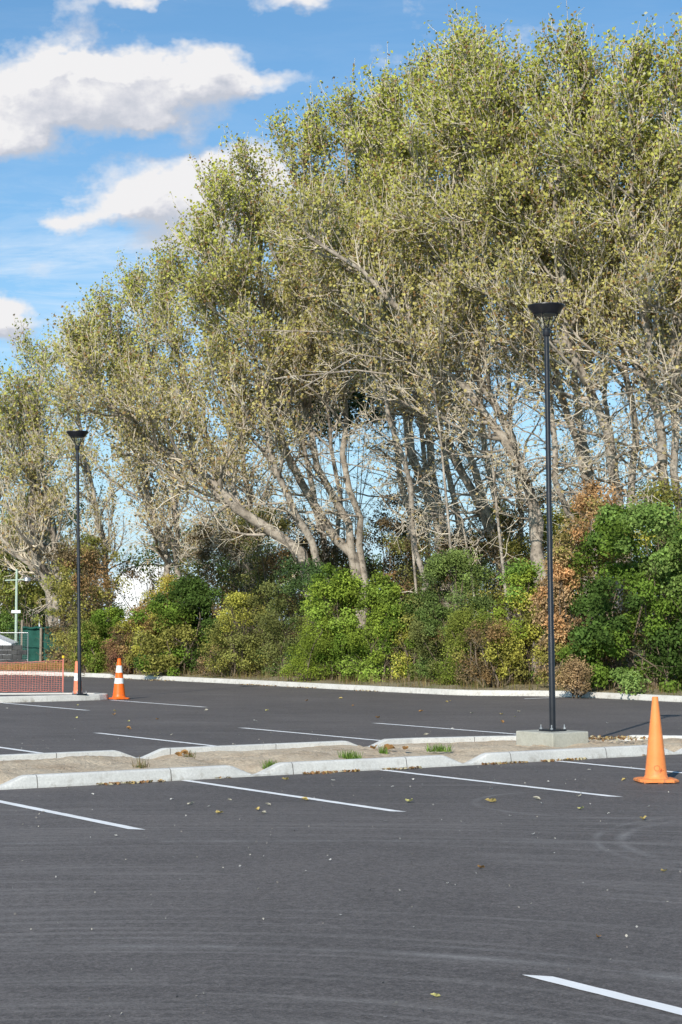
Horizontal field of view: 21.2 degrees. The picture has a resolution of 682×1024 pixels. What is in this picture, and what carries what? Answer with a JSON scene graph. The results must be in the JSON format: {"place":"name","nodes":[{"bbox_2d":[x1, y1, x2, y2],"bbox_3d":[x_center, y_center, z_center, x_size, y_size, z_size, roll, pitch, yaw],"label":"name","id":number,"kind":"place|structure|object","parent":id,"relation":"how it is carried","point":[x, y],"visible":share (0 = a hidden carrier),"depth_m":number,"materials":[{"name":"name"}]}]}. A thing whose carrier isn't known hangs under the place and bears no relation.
{"place":"outdoors","nodes":[
{"label":"outdoors","id":0,"kind":"place"},
{"bbox_2d":[0,675,681,1023],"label":"asphalt car park","id":1,"kind":"structure","parent":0,"point":[290,958],"depth_m":12.15,"materials":[{"name":"grey asphalt"}]},
{"bbox_2d":[0,656,64,691],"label":"barrier net","id":2,"kind":"object","parent":1,"relation":"on","point":[35,674],"visible":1,"depth_m":45.80,"materials":[{"name":"orange plastic"}]},
{"bbox_2d":[0,693,108,702],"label":"island kerb","id":3,"kind":"structure","parent":1,"relation":"on","point":[53,698],"depth_m":40.40,"materials":[{"name":"grey concrete"}]},
{"bbox_2d":[0,694,71,695],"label":"island surface","id":4,"kind":"object","parent":3,"relation":"in","point":[35,694],"visible":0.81,"depth_m":41.74,"materials":[{"name":"concrete"}]},
{"bbox_2d":[73,661,81,693],"bbox_3d":[-6.050,3.810,41.843,0.240,0.760,0.242,1,-4,-11],"label":"traffic cone","id":5,"kind":"object","parent":4,"relation":"on","point":[75,689],"visible":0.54,"depth_m":41.77,"materials":[{"name":"orange plastic"}]},
{"bbox_2d":[66,430,87,694],"bbox_3d":[-5.913,1.129,41.010,0.500,5.948,0.500,-1,-4,0],"label":"street lamp","id":6,"kind":"object","parent":3,"relation":"on","point":[81,434],"visible":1,"depth_m":40.98,"materials":[{"name":"black metal"}]},
{"bbox_2d":[0,800,144,829],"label":"parking line","id":7,"kind":"object","parent":1,"relation":"on","point":[73,816],"visible":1,"depth_m":15.91,"materials":[{"name":"paint"}]},
{"bbox_2d":[108,658,129,699],"bbox_3d":[-5.050,3.800,41.443,0.420,0.930,0.420,2,-4,-29],"label":"traffic cone","id":8,"kind":"object","parent":1,"relation":"on","point":[119,691],"visible":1,"depth_m":41.35,"materials":[{"name":"orange plastic"}]},
{"bbox_2d":[99,733,215,745],"bbox_3d":[-2.349,3.295,26.115,0.109,0.001,5.370,2,-4,-33],"label":"parking line","id":9,"kind":"object","parent":1,"relation":"on","point":[158,739],"visible":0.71,"depth_m":26.63,"materials":[{"name":"paint"}]},
{"bbox_2d":[181,780,404,811],"bbox_3d":[-0.566,2.777,17.886,0.108,0.001,4.040,2,-4,-33],"label":"parking line","id":10,"kind":"object","parent":1,"relation":"on","point":[294,796],"visible":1,"depth_m":17.69,"materials":[{"name":"paint"}]},
{"bbox_2d":[246,728,379,740],"bbox_3d":[-0.150,3.383,27.500,0.109,0.001,5.474,2,-4,-33],"label":"parking line","id":11,"kind":"object","parent":1,"relation":"on","point":[313,734],"visible":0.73,"depth_m":27.87,"materials":[{"name":"paint"}]},
{"bbox_2d":[4,674,647,784],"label":"leaf litter","id":12,"kind":"object","parent":1,"relation":"on","point":[616,738],"visible":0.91,"depth_m":22.07,"materials":[{"name":"brown plant"}]},
{"bbox_2d":[0,745,681,789],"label":"kerb","id":13,"kind":"structure","parent":1,"relation":"on","point":[136,775],"depth_m":20.52,"materials":[{"name":"concrete"}]},
{"bbox_2d":[0,671,681,701],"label":"kerb","id":14,"kind":"structure","parent":1,"relation":"on","point":[667,698],"depth_m":46.18,"materials":[{"name":"concrete"}]},
{"bbox_2d":[0,735,681,760],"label":"island back kerb","id":15,"kind":"structure","parent":1,"relation":"on","point":[151,755],"depth_m":23.54,"materials":[{"name":"concrete"}]},
{"bbox_2d":[1,727,680,1016],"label":"grit","id":16,"kind":"object","parent":1,"relation":"on","point":[636,926],"visible":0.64,"depth_m":14.68,"materials":[{"name":"stone"}]},
{"bbox_2d":[378,723,513,733],"bbox_3d":[2.381,3.444,28.473,0.108,0.001,6.632,2,-4,-33],"label":"parking line","id":17,"kind":"object","parent":1,"relation":"on","point":[447,728],"visible":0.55,"depth_m":29.51,"materials":[{"name":"paint"}]},
{"bbox_2d":[383,770,619,796],"bbox_3d":[1.588,2.866,19.303,0.108,0.001,4.040,2,-4,-33],"label":"parking line","id":18,"kind":"object","parent":1,"relation":"on","point":[503,783],"visible":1,"depth_m":19.16,"materials":[{"name":"paint"}]},
{"bbox_2d":[525,975,681,1014],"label":"parking line","id":19,"kind":"object","parent":1,"relation":"on","point":[628,998],"visible":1,"depth_m":8.16,"materials":[{"name":"paint"}]},
{"bbox_2d":[558,761,681,772],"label":"parking line","id":20,"kind":"object","parent":1,"relation":"on","point":[612,766],"visible":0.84,"depth_m":21.64,"materials":[{"name":"paint"}]},
{"bbox_2d":[633,697,678,783],"bbox_3d":[3.350,2.422,19.386,0.420,0.905,0.420,0,-4,-5],"label":"traffic cone","id":21,"kind":"object","parent":1,"relation":"on","point":[655,770],"visible":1,"depth_m":19.31,"materials":[{"name":"orange plastic"}]},
{"bbox_2d":[0,738,681,783],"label":"island soil","id":22,"kind":"structure","parent":0,"point":[250,762],"depth_m":21.70,"materials":[{"name":"beige soil"}]},
{"bbox_2d":[130,755,149,767],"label":"weed tuft","id":23,"kind":"object","parent":22,"relation":"on","point":[140,765],"visible":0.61,"depth_m":20.09,"materials":[{"name":"green plant"}]},
{"bbox_2d":[260,760,278,768],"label":"weed tuft","id":24,"kind":"object","parent":22,"relation":"on","point":[269,764],"visible":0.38,"depth_m":20.55,"materials":[{"name":"green plant"}]},
{"bbox_2d":[337,749,362,758],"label":"weed tuft","id":25,"kind":"object","parent":22,"relation":"on","point":[349,755],"visible":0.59,"depth_m":21.28,"materials":[{"name":"green plant"}]},
{"bbox_2d":[426,743,452,751],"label":"weed tuft","id":26,"kind":"object","parent":22,"relation":"on","point":[438,748],"visible":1,"depth_m":22.93,"materials":[{"name":"green plant"}]},
{"bbox_2d":[516,302,587,746],"bbox_3d":[2.801,0.199,24.336,0.622,6.011,0.761,2,-4,-33],"label":"street lamp","id":27,"kind":"object","parent":22,"relation":"on","point":[552,736],"visible":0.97,"depth_m":24.25,"materials":[{"name":"black metal"}]},
{"bbox_2d":[0,650,681,695],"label":"verge","id":28,"kind":"structure","parent":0,"point":[436,686],"depth_m":47.05,"materials":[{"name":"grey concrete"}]},
{"bbox_2d":[0,608,35,644],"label":"shrub","id":29,"kind":"object","parent":28,"relation":"on","point":[8,619],"visible":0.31,"depth_m":92.19,"materials":[{"name":"green plant"}]},
{"bbox_2d":[5,569,30,641],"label":"utility pole","id":30,"kind":"object","parent":28,"relation":"on","point":[16,611],"visible":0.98,"depth_m":78.86,"materials":[{"name":"grey metal"}]},
{"bbox_2d":[0,370,37,612],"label":"tall tree","id":31,"kind":"object","parent":28,"relation":"on","point":[1,468],"visible":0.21,"depth_m":86.71,"materials":[{"name":"green plant"}]},
{"bbox_2d":[0,525,48,633],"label":"dark tree","id":32,"kind":"object","parent":28,"relation":"on","point":[33,615],"visible":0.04,"depth_m":95.60,"materials":[{"name":"green plant"}]},
{"bbox_2d":[2,598,66,631],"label":"shrub","id":33,"kind":"object","parent":28,"relation":"on","point":[30,611],"visible":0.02,"depth_m":97.04,"materials":[{"name":"green plant"}]},
{"bbox_2d":[0,662,69,669],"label":"straw grass mound","id":34,"kind":"object","parent":28,"relation":"on","point":[16,666],"visible":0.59,"depth_m":63.08,"materials":[{"name":"beige plant"}]},
{"bbox_2d":[0,484,92,626],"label":"tree","id":35,"kind":"object","parent":28,"relation":"on","point":[32,592],"visible":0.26,"depth_m":85.31,"materials":[{"name":"green plant"}]},
{"bbox_2d":[0,314,123,625],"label":"tall tree","id":36,"kind":"object","parent":28,"relation":"on","point":[29,404],"visible":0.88,"depth_m":80.13,"materials":[{"name":"green plant"}]},
{"bbox_2d":[36,540,120,663],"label":"understorey bush","id":37,"kind":"object","parent":28,"relation":"on","point":[68,562],"visible":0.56,"depth_m":69.75,"materials":[{"name":"green plant"}]},
{"bbox_2d":[64,619,92,668],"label":"shrub","id":38,"kind":"object","parent":28,"relation":"on","point":[69,633],"visible":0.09,"depth_m":63.21,"materials":[{"name":"green plant"}]},
{"bbox_2d":[20,304,142,621],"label":"tall tree","id":39,"kind":"object","parent":28,"relation":"on","point":[94,502],"visible":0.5,"depth_m":74.81,"materials":[{"name":"green plant"}]},
{"bbox_2d":[31,526,132,661],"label":"understorey bush","id":40,"kind":"object","parent":28,"relation":"on","point":[93,540],"visible":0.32,"depth_m":73.78,"materials":[{"name":"green plant"}]},
{"bbox_2d":[39,580,124,631],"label":"shrub","id":41,"kind":"object","parent":28,"relation":"on","point":[44,617],"visible":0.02,"depth_m":95.59,"materials":[{"name":"green plant"}]},
{"bbox_2d":[66,621,116,675],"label":"shrub","id":42,"kind":"object","parent":28,"relation":"on","point":[86,658],"visible":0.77,"depth_m":60.16,"materials":[{"name":"green plant"}]},
{"bbox_2d":[83,602,140,669],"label":"shrub","id":43,"kind":"object","parent":28,"relation":"on","point":[99,616],"visible":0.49,"depth_m":60.65,"materials":[{"name":"green plant"}]},
{"bbox_2d":[99,626,137,678],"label":"shrub","id":44,"kind":"object","parent":28,"relation":"on","point":[114,656],"visible":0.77,"depth_m":58.44,"materials":[{"name":"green plant"}]},
{"bbox_2d":[110,604,163,673],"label":"shrub","id":45,"kind":"object","parent":28,"relation":"on","point":[134,628],"visible":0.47,"depth_m":58.26,"materials":[{"name":"green plant"}]},
{"bbox_2d":[57,248,217,635],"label":"tall tree","id":46,"kind":"object","parent":28,"relation":"on","point":[124,340],"visible":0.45,"depth_m":69.50,"materials":[{"name":"green plant"}]},
{"bbox_2d":[113,563,194,639],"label":"white building","id":47,"kind":"structure","parent":28,"relation":"on","point":[137,590],"depth_m":104.93,"materials":[{"name":"white"}]},
{"bbox_2d":[112,532,199,652],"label":"understorey bush","id":48,"kind":"object","parent":28,"relation":"on","point":[134,575],"visible":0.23,"depth_m":87.80,"materials":[{"name":"green plant"}]},
{"bbox_2d":[137,573,186,670],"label":"shrub","id":49,"kind":"object","parent":28,"relation":"on","point":[165,581],"visible":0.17,"depth_m":58.75,"materials":[{"name":"green plant"}]},
{"bbox_2d":[37,136,321,666],"bbox_3d":[-4.964,-3.054,55.278,8.794,16.445,6.334,0,-4,0],"label":"tall tree","id":50,"kind":"object","parent":28,"relation":"on","point":[83,344],"visible":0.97,"depth_m":54.97,"materials":[{"name":"green plant"}]},
{"bbox_2d":[128,574,233,676],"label":"shrub","id":51,"kind":"object","parent":28,"relation":"on","point":[194,594],"visible":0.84,"depth_m":56.45,"materials":[{"name":"green plant"}]},
{"bbox_2d":[114,513,289,650],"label":"distant tree","id":52,"kind":"object","parent":28,"relation":"on","point":[216,563],"visible":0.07,"depth_m":99.39,"materials":[{"name":"green plant"}]},
{"bbox_2d":[195,644,228,675],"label":"shrub","id":53,"kind":"object","parent":28,"relation":"on","point":[202,668],"visible":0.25,"depth_m":55.48,"materials":[{"name":"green plant"}]},
{"bbox_2d":[120,202,310,626],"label":"tall tree","id":54,"kind":"object","parent":28,"relation":"on","point":[173,335],"visible":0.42,"depth_m":65.41,"materials":[{"name":"green plant"}]},
{"bbox_2d":[177,507,279,666],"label":"understorey bush","id":55,"kind":"object","parent":28,"relation":"on","point":[202,556],"visible":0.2,"depth_m":65.64,"materials":[{"name":"green plant"}]},
{"bbox_2d":[197,590,285,677],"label":"shrub","id":56,"kind":"object","parent":28,"relation":"on","point":[237,601],"visible":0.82,"depth_m":54.10,"materials":[{"name":"green plant"}]},
{"bbox_2d":[199,505,324,669],"bbox_3d":[-2.558,3.217,61.910,4.599,7.049,4.106,0,-4,0],"label":"understorey bush","id":57,"kind":"object","parent":28,"relation":"on","point":[269,561],"visible":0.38,"depth_m":61.56,"materials":[{"name":"green plant"}]},
{"bbox_2d":[243,499,320,648],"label":"understorey bush","id":58,"kind":"object","parent":28,"relation":"on","point":[275,567],"visible":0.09,"depth_m":69.73,"materials":[{"name":"green plant"}]},
{"bbox_2d":[250,555,331,676],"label":"shrub","id":59,"kind":"object","parent":28,"relation":"on","point":[275,622],"visible":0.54,"depth_m":53.60,"materials":[{"name":"green plant"}]},
{"bbox_2d":[214,543,369,646],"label":"distant tree","id":60,"kind":"object","parent":28,"relation":"on","point":[275,581],"depth_m":108.90,"materials":[{"name":"green plant"}]},
{"bbox_2d":[184,61,400,663],"bbox_3d":[-1.306,-4.187,56.434,7.151,18.838,5.951,0,-4,0],"label":"tall tree","id":61,"kind":"object","parent":28,"relation":"on","point":[313,131],"visible":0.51,"depth_m":56.31,"materials":[{"name":"green plant"}]},
{"bbox_2d":[228,186,391,617],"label":"tall tree","id":62,"kind":"object","parent":28,"relation":"on","point":[331,449],"visible":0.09,"depth_m":67.25,"materials":[{"name":"green plant"}]},
{"bbox_2d":[277,614,345,681],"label":"shrub","id":63,"kind":"object","parent":28,"relation":"on","point":[316,644],"visible":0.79,"depth_m":50.16,"materials":[{"name":"green plant"}]},
{"bbox_2d":[269,529,372,657],"bbox_3d":[-0.264,3.417,61.852,3.479,5.654,3.468,3,-4,-36],"label":"understorey bush","id":64,"kind":"object","parent":28,"relation":"on","point":[331,549],"visible":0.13,"depth_m":61.75,"materials":[{"name":"green plant"}]},
{"bbox_2d":[295,562,379,680],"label":"shrub","id":65,"kind":"object","parent":28,"relation":"on","point":[341,589],"visible":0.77,"depth_m":50.17,"materials":[{"name":"green plant"}]},
{"bbox_2d":[284,335,398,627],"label":"tree","id":66,"kind":"object","parent":28,"relation":"on","point":[359,395],"visible":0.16,"depth_m":71.80,"materials":[{"name":"green plant"}]},
{"bbox_2d":[287,550,424,609],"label":"distant tree","id":67,"kind":"object","parent":28,"relation":"on","point":[378,558],"visible":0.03,"depth_m":111.31,"materials":[{"name":"green plant"}]},
{"bbox_2d":[335,570,409,681],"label":"shrub","id":68,"kind":"object","parent":28,"relation":"on","point":[386,608],"visible":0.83,"depth_m":48.94,"materials":[{"name":"green plant"}]},
{"bbox_2d":[317,54,449,589],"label":"tall tree","id":69,"kind":"object","parent":28,"relation":"on","point":[387,102],"visible":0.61,"depth_m":51.56,"materials":[{"name":"green plant"}]},
{"bbox_2d":[325,515,442,669],"bbox_3d":[1.628,2.731,59.677,4.013,5.425,3.887,3,-5,-42],"label":"understorey bush","id":70,"kind":"object","parent":28,"relation":"on","point":[393,550],"visible":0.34,"depth_m":59.74,"materials":[{"name":"green plant"}]},
{"bbox_2d":[231,3,545,632],"bbox_3d":[1.593,-4.846,54.055,9.602,19.791,5.641,0,-4,0],"label":"tall tree","id":71,"kind":"object","parent":28,"relation":"on","point":[485,513],"visible":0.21,"depth_m":53.64,"materials":[{"name":"green plant"}]},
{"bbox_2d":[292,92,493,656],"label":"tall tree","id":72,"kind":"object","parent":28,"relation":"on","point":[423,449],"visible":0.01,"depth_m":65.37,"materials":[{"name":"green plant"}]},
{"bbox_2d":[363,472,433,662],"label":"understorey bush","id":73,"kind":"object","parent":28,"relation":"on","point":[394,503],"visible":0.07,"depth_m":69.75,"materials":[{"name":"green plant"}]},
{"bbox_2d":[386,590,445,681],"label":"shrub","id":74,"kind":"object","parent":28,"relation":"on","point":[398,627],"visible":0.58,"depth_m":48.16,"materials":[{"name":"green plant"}]},
{"bbox_2d":[250,22,585,674],"bbox_3d":[1.948,-4.473,49.196,9.199,18.464,4.513,1,-4,-17],"label":"tall tree","id":75,"kind":"object","parent":28,"relation":"on","point":[421,343],"visible":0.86,"depth_m":49.28,"materials":[{"name":"green plant"}]},
{"bbox_2d":[388,504,451,663],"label":"understorey bush","id":76,"kind":"object","parent":28,"relation":"on","point":[405,534],"visible":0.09,"depth_m":68.05,"materials":[{"name":"green plant"}]},
{"bbox_2d":[319,11,525,622],"bbox_3d":[2.219,-5.072,57.600,7.115,20.756,5.746,1,-4,-14],"label":"tall tree","id":77,"kind":"object","parent":28,"relation":"on","point":[413,81],"visible":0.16,"depth_m":57.80,"materials":[{"name":"green plant"}]},
{"bbox_2d":[392,524,505,668],"bbox_3d":[3.634,2.796,57.695,3.543,4.971,3.283,2,-4,-34],"label":"understorey bush","id":78,"kind":"object","parent":28,"relation":"on","point":[446,545],"visible":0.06,"depth_m":57.84,"materials":[{"name":"green plant"}]},
{"bbox_2d":[403,547,508,681],"bbox_3d":[3.141,2.912,48.002,3.146,4.069,2.894,0,-4,0],"label":"shrub","id":79,"kind":"object","parent":28,"relation":"on","point":[440,566],"visible":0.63,"depth_m":47.77,"materials":[{"name":"green plant"}]},
{"bbox_2d":[429,599,504,684],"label":"shrub","id":80,"kind":"object","parent":28,"relation":"on","point":[456,621],"visible":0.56,"depth_m":46.15,"materials":[{"name":"green plant"}]},
{"bbox_2d":[407,69,551,567],"bbox_3d":[4.743,-4.886,62.787,6.010,21.022,6.131,0,-4,0],"label":"tall tree","id":81,"kind":"object","parent":28,"relation":"on","point":[487,405],"visible":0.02,"depth_m":63.00,"materials":[{"name":"green plant"}]},
{"bbox_2d":[445,553,525,638],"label":"distant tree","id":82,"kind":"object","parent":28,"relation":"on","point":[491,579],"visible":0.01,"depth_m":111.32,"materials":[{"name":"green plant"}]},
{"bbox_2d":[451,500,526,665],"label":"understorey bush","id":83,"kind":"object","parent":28,"relation":"on","point":[478,519],"visible":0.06,"depth_m":61.83,"materials":[{"name":"green plant"}]},
{"bbox_2d":[449,616,531,687],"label":"shrub","id":84,"kind":"object","parent":28,"relation":"on","point":[482,670],"visible":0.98,"depth_m":44.99,"materials":[{"name":"green plant"}]},
{"bbox_2d":[463,489,567,669],"bbox_3d":[5.343,2.300,53.803,3.593,5.968,3.040,2,-4,-24],"label":"understorey bush","id":85,"kind":"object","parent":28,"relation":"on","point":[512,547],"visible":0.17,"depth_m":53.93,"materials":[{"name":"green plant"}]},
{"bbox_2d":[481,558,553,683],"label":"shrub","id":86,"kind":"object","parent":28,"relation":"on","point":[526,575],"visible":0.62,"depth_m":46.28,"materials":[{"name":"green plant"}]},
{"bbox_2d":[407,6,647,623],"bbox_3d":[5.132,-4.201,48.684,6.829,17.859,5.929,0,-4,0],"label":"tall tree","id":87,"kind":"object","parent":28,"relation":"on","point":[490,95],"visible":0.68,"depth_m":47.96,"materials":[{"name":"green plant"}]},
{"bbox_2d":[516,478,587,624],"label":"understorey bush","id":88,"kind":"object","parent":28,"relation":"on","point":[544,488],"visible":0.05,"depth_m":59.99,"materials":[{"name":"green plant"}]},
{"bbox_2d":[525,542,587,688],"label":"shrub","id":89,"kind":"object","parent":28,"relation":"on","point":[561,553],"visible":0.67,"depth_m":44.20,"materials":[{"name":"brown plant"}]},
{"bbox_2d":[508,497,612,674],"bbox_3d":[6.434,2.273,51.904,3.634,5.469,2.846,0,-4,0],"label":"understorey bush","id":90,"kind":"object","parent":28,"relation":"on","point":[556,516],"visible":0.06,"depth_m":51.87,"materials":[{"name":"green plant"}]},
{"bbox_2d":[440,0,681,668],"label":"tall tree","id":91,"kind":"object","parent":28,"relation":"on","point":[579,66],"visible":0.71,"depth_m":47.41,"materials":[{"name":"green plant"}]},
{"bbox_2d":[489,81,656,667],"bbox_3d":[7.396,-4.375,58.765,6.153,19.521,6.395,0,-4,0],"label":"tall tree","id":92,"kind":"object","parent":28,"relation":"on","point":[605,403],"visible":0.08,"depth_m":58.91,"materials":[{"name":"green plant"}]},
{"bbox_2d":[555,653,594,698],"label":"shrub","id":93,"kind":"object","parent":28,"relation":"on","point":[574,677],"visible":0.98,"depth_m":41.97,"materials":[{"name":"brown plant"}]},
{"bbox_2d":[523,8,681,678],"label":"tall tree","id":94,"kind":"object","parent":28,"relation":"on","point":[634,79],"visible":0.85,"depth_m":46.48,"materials":[{"name":"green plant"}]},
{"bbox_2d":[546,477,661,685],"bbox_3d":[6.465,1.969,45.323,3.347,5.712,2.958,1,-4,-21],"label":"shrub","id":95,"kind":"object","parent":28,"relation":"on","point":[581,504],"visible":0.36,"depth_m":45.14,"materials":[{"name":"brown plant"}]},
{"bbox_2d":[540,497,681,694],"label":"shrub","id":96,"kind":"object","parent":28,"relation":"on","point":[604,634],"visible":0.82,"depth_m":42.66,"materials":[{"name":"green plant"}]},
{"bbox_2d":[583,475,681,681],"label":"understorey bush","id":97,"kind":"object","parent":28,"relation":"on","point":[662,497],"visible":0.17,"depth_m":47.05,"materials":[{"name":"green plant"}]},
{"bbox_2d":[595,27,681,488],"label":"tall tree","id":98,"kind":"object","parent":28,"relation":"on","point":[632,288],"visible":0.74,"depth_m":46.18,"materials":[{"name":"green plant"}]},
{"bbox_2d":[607,69,681,489],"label":"tall tree","id":99,"kind":"object","parent":28,"relation":"on","point":[650,222],"visible":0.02,"depth_m":56.65,"materials":[{"name":"green plant"}]},
{"bbox_2d":[613,536,680,652],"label":"distant tree","id":100,"kind":"object","parent":28,"relation":"on","point":[641,555],"visible":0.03,"depth_m":99.03,"materials":[{"name":"green plant"}]},
{"bbox_2d":[644,523,681,692],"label":"shrub","id":101,"kind":"object","parent":28,"relation":"on","point":[674,587],"visible":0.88,"depth_m":41.73,"materials":[{"name":"green plant"}]},
{"bbox_2d":[0,0,681,627],"label":"sky","id":102,"kind":"structure","parent":0,"point":[105,105],"materials":[{"name":"blue"}]},
{"label":"path","id":103,"kind":"structure","parent":0,"visible":0},
{"bbox_2d":[0,635,17,644],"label":"ramp slab","id":104,"kind":"structure","parent":103,"relation":"on","point":[3,639],"depth_m":75.88,"materials":[{"name":"grey concrete"}]},
{"bbox_2d":[0,645,26,662],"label":"retaining wall","id":105,"kind":"structure","parent":103,"relation":"on","point":[12,652],"depth_m":72.64,"materials":[{"name":"grey concrete"}]},
{"bbox_2d":[0,632,28,661],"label":"wire fence panel","id":106,"kind":"object","parent":103,"relation":"on","point":[15,643],"visible":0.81,"depth_m":75.30,"materials":[{"name":"metal"}]},
{"bbox_2d":[19,616,63,661],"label":"screened enclosure","id":107,"kind":"object","parent":103,"relation":"on","point":[35,644],"visible":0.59,"depth_m":76.33,"materials":[{"name":"green fabric"}]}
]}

